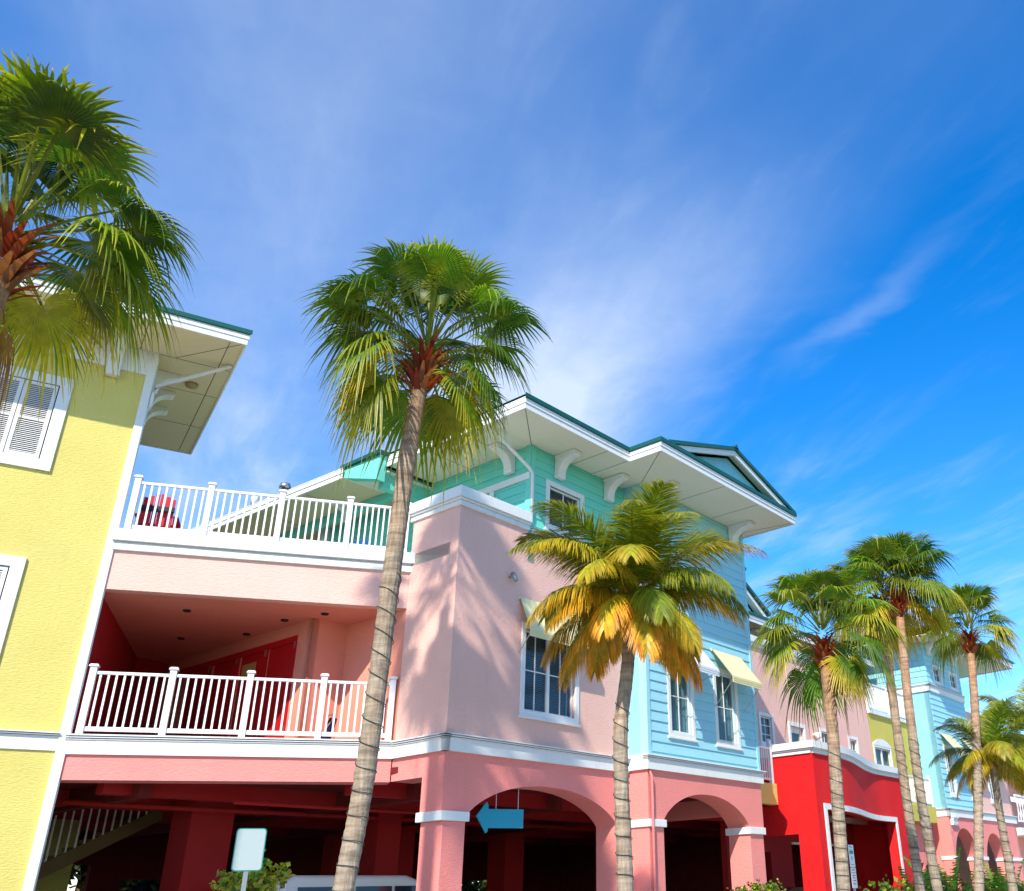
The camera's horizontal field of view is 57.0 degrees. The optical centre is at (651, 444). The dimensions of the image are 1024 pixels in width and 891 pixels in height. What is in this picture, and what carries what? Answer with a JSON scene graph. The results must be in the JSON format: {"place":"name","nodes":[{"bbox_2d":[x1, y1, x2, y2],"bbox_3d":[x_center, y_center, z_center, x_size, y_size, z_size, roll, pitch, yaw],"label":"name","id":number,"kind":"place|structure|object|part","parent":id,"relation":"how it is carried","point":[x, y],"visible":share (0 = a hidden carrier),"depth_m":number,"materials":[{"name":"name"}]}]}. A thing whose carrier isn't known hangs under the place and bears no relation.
{"place":"outdoors","nodes":[
{"label":"outdoors","id":0,"kind":"place"},
{"bbox_2d":[0,0,1023,890],"label":"sky","id":1,"kind":"structure","parent":0,"point":[790,233],"materials":[{"name":"blue"}]},
{"bbox_2d":[745,567,873,824],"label":"pink building","id":2,"kind":"structure","parent":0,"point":[771,722],"depth_m":33.20,"materials":[{"name":"paint"}]},
{"bbox_2d":[758,711,774,746],"bbox_3d":[3.746,9.491,30.785,0.258,1.136,1.020,-20,-31,32],"label":"window","id":3,"kind":"structure","parent":2,"relation":"in","point":[763,726],"depth_m":30.91,"materials":[{"name":"white paint"}]},
{"bbox_2d":[788,721,806,742],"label":"window","id":4,"kind":"structure","parent":2,"relation":"in","point":[793,732],"depth_m":32.46,"materials":[{"name":"white paint"}]},
{"bbox_2d":[819,728,826,742],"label":"window","id":5,"kind":"structure","parent":2,"relation":"in","point":[823,733],"depth_m":33.94,"materials":[{"name":"white paint"}]},
{"bbox_2d":[848,736,859,754],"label":"window","id":6,"kind":"structure","parent":2,"relation":"in","point":[851,737],"depth_m":35.69,"materials":[{"name":"white paint"}]},
{"bbox_2d":[889,866,945,890],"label":"banana plant","id":7,"kind":"object","parent":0,"point":[927,874],"visible":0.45,"depth_m":28.88,"materials":[{"name":"green plant"}]},
{"bbox_2d":[902,847,973,890],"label":"banana plant","id":8,"kind":"object","parent":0,"point":[955,876],"visible":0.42,"depth_m":30.61,"materials":[{"name":"green plant"}]},
{"bbox_2d":[1008,784,1023,866],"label":"salmon house","id":9,"kind":"structure","parent":0,"point":[1018,809],"depth_m":47.71,"materials":[{"name":"pink paint"}]},
{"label":"sidewalk","id":10,"kind":"structure","parent":0,"visible":0},
{"bbox_2d":[0,48,203,433],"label":"fan palm","id":11,"kind":"object","parent":10,"relation":"on","point":[47,122],"visible":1,"depth_m":9.24,"materials":[{"name":"green plant"}]},
{"bbox_2d":[231,828,266,890],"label":"street sign","id":12,"kind":"object","parent":10,"relation":"on","point":[249,849],"visible":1,"depth_m":9.61,"materials":[{"name":"metal"}]},
{"bbox_2d":[209,848,295,890],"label":"shrub","id":13,"kind":"object","parent":10,"relation":"on","point":[256,881],"visible":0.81,"depth_m":11.66,"materials":[{"name":"green plant"}]},
{"bbox_2d":[297,234,554,890],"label":"fan palm","id":14,"kind":"object","parent":10,"relation":"on","point":[426,279],"visible":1,"depth_m":13.57,"materials":[{"name":"green plant"}]},
{"bbox_2d":[331,572,401,890],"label":"string lights","id":15,"kind":"object","parent":14,"relation":"attached to","point":[372,722],"visible":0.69,"depth_m":11.20},
{"bbox_2d":[503,477,770,890],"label":"coconut palm","id":16,"kind":"object","parent":10,"relation":"on","point":[627,616],"visible":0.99,"depth_m":13.63,"materials":[{"name":"green plant"}]},
{"bbox_2d":[612,702,633,879],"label":"string lights","id":17,"kind":"object","parent":16,"relation":"attached to","point":[621,798],"visible":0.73,"depth_m":12.56},
{"bbox_2d":[573,436,796,890],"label":"blue building","id":18,"kind":"structure","parent":10,"relation":"on","point":[685,740],"depth_m":23.85,"materials":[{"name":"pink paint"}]},
{"bbox_2d":[666,667,697,742],"bbox_3d":[0.650,6.298,23.057,0.270,2.046,1.210,-20,-31,32],"label":"window","id":19,"kind":"structure","parent":18,"relation":"in","point":[675,695],"depth_m":23.07,"materials":[{"name":"white paint"}]},
{"bbox_2d":[712,667,742,750],"bbox_3d":[1.905,6.998,24.568,0.270,2.056,1.240,-20,-31,32],"label":"window","id":20,"kind":"structure","parent":18,"relation":"in","point":[722,710],"depth_m":24.67,"materials":[{"name":"white paint"}]},
{"bbox_2d":[759,739,777,805],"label":"balcony","id":21,"kind":"structure","parent":18,"relation":"attached to","point":[769,796],"depth_m":27.23,"materials":[{"name":"white paint"}]},
{"bbox_2d":[730,878,785,890],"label":"shrub","id":22,"kind":"object","parent":10,"relation":"on","point":[772,886],"visible":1,"depth_m":21.30,"materials":[{"name":"green plant"}]},
{"bbox_2d":[720,740,913,890],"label":"red building","id":23,"kind":"structure","parent":10,"relation":"on","point":[800,813],"depth_m":28.68,"materials":[{"name":"paint"}]},
{"bbox_2d":[746,565,913,890],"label":"fan palm","id":24,"kind":"object","parent":10,"relation":"on","point":[831,669],"visible":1,"depth_m":19.82,"materials":[{"name":"green plant"}]},
{"bbox_2d":[827,750,850,890],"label":"string lights","id":25,"kind":"object","parent":24,"relation":"attached to","point":[837,820],"visible":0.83,"depth_m":18.27},
{"bbox_2d":[848,845,857,890],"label":"parking sign","id":26,"kind":"object","parent":10,"relation":"on","point":[852,865],"visible":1,"depth_m":22.11,"materials":[{"name":"metal"}]},
{"bbox_2d":[816,534,952,890],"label":"fan palm","id":27,"kind":"object","parent":10,"relation":"on","point":[904,782],"visible":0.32,"depth_m":23.86,"materials":[{"name":"green plant"}]},
{"bbox_2d":[895,749,923,884],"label":"string lights","id":28,"kind":"object","parent":27,"relation":"attached to","point":[908,811],"visible":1,"depth_m":22.45},
{"bbox_2d":[839,528,975,890],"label":"fan palm","id":29,"kind":"object","parent":10,"relation":"on","point":[882,552],"visible":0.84,"depth_m":23.85,"materials":[{"name":"green plant"}]},
{"bbox_2d":[909,738,941,890],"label":"string lights","id":30,"kind":"object","parent":29,"relation":"attached to","point":[922,814],"visible":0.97,"depth_m":21.42},
{"bbox_2d":[859,873,1023,890],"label":"hedge","id":31,"kind":"object","parent":10,"relation":"on","point":[888,886],"visible":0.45,"depth_m":27.62,"materials":[{"name":"green plant"}]},
{"bbox_2d":[919,581,1023,890],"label":"fan palm","id":32,"kind":"object","parent":10,"relation":"on","point":[974,596],"visible":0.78,"depth_m":26.96,"materials":[{"name":"green plant"}]},
{"bbox_2d":[972,767,984,885],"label":"string lights","id":33,"kind":"object","parent":32,"relation":"attached to","point":[983,826],"visible":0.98,"depth_m":23.30},
{"bbox_2d":[928,695,1023,890],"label":"coconut palm","id":34,"kind":"object","parent":10,"relation":"on","point":[1005,761],"visible":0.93,"depth_m":25.21,"materials":[{"name":"green plant"}]},
{"bbox_2d":[994,806,1014,882],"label":"string lights","id":35,"kind":"object","parent":34,"relation":"attached to","point":[1005,841],"visible":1,"depth_m":24.22},
{"bbox_2d":[965,855,1023,890],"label":"banana plant","id":36,"kind":"object","parent":10,"relation":"on","point":[1001,882],"visible":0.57,"depth_m":33.55,"materials":[{"name":"green plant"}]},
{"bbox_2d":[978,679,1023,775],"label":"coconut palm","id":37,"kind":"object","parent":10,"relation":"on","point":[1019,713],"visible":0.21,"depth_m":31.18,"materials":[{"name":"green plant"}]},
{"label":"parking floor","id":38,"kind":"structure","parent":0,"visible":0},
{"bbox_2d":[68,865,160,890],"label":"tree","id":39,"kind":"object","parent":38,"relation":"on","point":[78,872],"depth_m":28.77,"materials":[{"name":"green plant"}]},
{"bbox_2d":[0,273,252,890],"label":"yellow building","id":40,"kind":"structure","parent":38,"relation":"on","point":[66,473],"depth_m":17.84,"materials":[{"name":"paint"}]},
{"bbox_2d":[0,554,26,652],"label":"window","id":41,"kind":"structure","parent":40,"relation":"in","point":[11,567],"depth_m":16.91,"materials":[{"name":"white paint"}]},
{"bbox_2d":[0,364,73,471],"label":"window","id":42,"kind":"structure","parent":40,"relation":"in","point":[34,445],"depth_m":18.18,"materials":[{"name":"white paint"}]},
{"bbox_2d":[119,880,241,890],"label":"tree","id":43,"kind":"object","parent":38,"relation":"on","point":[149,882],"visible":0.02,"depth_m":30.92,"materials":[{"name":"green plant"}]},
{"bbox_2d":[236,875,416,890],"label":"van","id":44,"kind":"object","parent":38,"relation":"on","point":[362,883],"visible":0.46,"depth_m":19.67,"materials":[{"name":"white paint"}]},
{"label":"side window","id":45,"kind":"part","parent":44,"relation":"part of","materials":[{"name":"black glass"}]},
{"bbox_2d":[35,392,849,890],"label":"pink building","id":46,"kind":"structure","parent":38,"relation":"on","point":[227,666],"depth_m":19.77,"materials":[{"name":"pink paint"}]},
{"bbox_2d":[134,494,180,528],"bbox_3d":[-10.317,1.604,19.357,0.820,1.010,0.680,7,-28,-18],"label":"deck chair","id":47,"kind":"object","parent":46,"relation":"on","point":[158,514],"visible":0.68,"depth_m":19.14,"materials":[{"name":"red fabric"}]},
{"bbox_2d":[176,666,209,735],"bbox_3d":[-10.809,6.374,21.704,1.070,2.350,0.122,-20,-31,32],"label":"door","id":48,"kind":"structure","parent":46,"relation":"in","point":[205,671],"depth_m":21.85,"materials":[{"name":"red paint"}]},
{"bbox_2d":[203,658,237,736],"bbox_3d":[-9.871,6.037,21.081,1.020,2.350,0.122,-20,-31,32],"label":"door","id":49,"kind":"structure","parent":46,"relation":"in","point":[227,668],"depth_m":21.22,"materials":[{"name":"red paint"}]},
{"bbox_2d":[229,650,265,736],"bbox_3d":[-8.954,5.708,20.471,1.020,2.350,0.122,-20,-31,32],"label":"door","id":50,"kind":"structure","parent":46,"relation":"in","point":[259,658],"depth_m":20.60,"materials":[{"name":"red paint"}]},
{"bbox_2d":[257,641,295,737],"bbox_3d":[-8.076,5.393,19.887,1.020,2.350,0.122,-20,-31,32],"label":"door","id":51,"kind":"structure","parent":46,"relation":"in","point":[280,658],"depth_m":20.02,"materials":[{"name":"red paint"}]},
{"bbox_2d":[320,714,336,738],"bbox_3d":[-6.525,5.699,18.632,0.122,0.641,0.524,-10,-27,17],"label":"folding chair","id":52,"kind":"object","parent":46,"relation":"on","point":[329,725],"visible":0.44,"depth_m":18.71,"materials":[{"name":"blue fabric"}]},
{"bbox_2d":[353,539,376,545],"bbox_3d":[-6.949,2.825,22.026,0.820,1.010,0.650,10,-28,-22],"label":"deck chair","id":53,"kind":"object","parent":46,"relation":"on","point":[365,543],"visible":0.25,"depth_m":21.95,"materials":[{"name":"blue plastic"}]},
{"bbox_2d":[476,788,523,832],"bbox_3d":[-3.025,7.263,18.511,0.031,0.928,1.288,-20,-31,32],"label":"arrow sign","id":54,"kind":"object","parent":46,"relation":"hanging from","point":[487,817],"visible":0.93,"depth_m":18.41,"materials":[{"name":"blue metal"}]},
{"bbox_2d":[478,472,529,496],"bbox_3d":[-3.936,1.853,22.039,2.770,1.840,0.046,-20,-31,32],"label":"window","id":55,"kind":"structure","parent":46,"relation":"in","point":[489,490],"depth_m":22.09,"materials":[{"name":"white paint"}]},
{"bbox_2d":[518,622,580,727],"bbox_3d":[-2.351,5.088,20.390,0.435,2.026,1.940,-20,-31,32],"label":"window","id":56,"kind":"structure","parent":46,"relation":"in","point":[541,699],"depth_m":20.31,"materials":[{"name":"white paint"}]},
{"bbox_2d":[544,479,583,541],"bbox_3d":[-2.214,1.663,22.414,0.405,1.306,1.460,-20,-31,32],"label":"window","id":57,"kind":"structure","parent":46,"relation":"in","point":[551,493],"depth_m":22.50,"materials":[{"name":"white paint"}]},
{"bbox_2d":[461,880,486,890],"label":"tree","id":58,"kind":"object","parent":38,"relation":"on","point":[467,885],"depth_m":41.15,"materials":[{"name":"green plant"}]},
{"bbox_2d":[778,887,803,890],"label":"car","id":59,"kind":"object","parent":38,"relation":"on","point":[795,889],"visible":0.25,"depth_m":27.40,"materials":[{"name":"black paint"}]},
{"bbox_2d":[865,682,937,873],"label":"yellow wing","id":60,"kind":"structure","parent":38,"relation":"on","point":[882,739],"depth_m":38.03,"materials":[{"name":"yellow paint"}]},
{"bbox_2d":[873,744,893,766],"bbox_3d":[9.265,12.737,37.332,0.260,1.226,1.810,-20,-31,32],"label":"window","id":61,"kind":"structure","parent":60,"relation":"in","point":[880,756],"depth_m":37.54,"materials":[{"name":"white paint"}]},
{"bbox_2d":[830,624,1023,890],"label":"blue building","id":62,"kind":"structure","parent":38,"relation":"on","point":[936,702],"depth_m":40.96,"materials":[{"name":"light blue painted lap siding"},{"name":"coral stucco"},{"name":"white paint"}]},
{"bbox_2d":[931,664,943,686],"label":"window","id":63,"kind":"structure","parent":62,"relation":"in","point":[940,683],"depth_m":41.89,"materials":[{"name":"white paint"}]},
{"bbox_2d":[943,744,959,797],"bbox_3d":[12.782,14.037,39.901,0.258,2.166,1.020,-20,-31,32],"label":"window","id":64,"kind":"structure","parent":62,"relation":"in","point":[953,794],"depth_m":39.86,"materials":[{"name":"white paint"}]},
{"bbox_2d":[948,671,959,692],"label":"window","id":65,"kind":"structure","parent":62,"relation":"in","point":[955,689],"depth_m":43.39,"materials":[{"name":"white paint"}]},
{"bbox_2d":[988,775,993,803],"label":"window","id":66,"kind":"structure","parent":62,"relation":"in","point":[990,783],"depth_m":43.46,"materials":[{"name":"white paint"}]}
]}

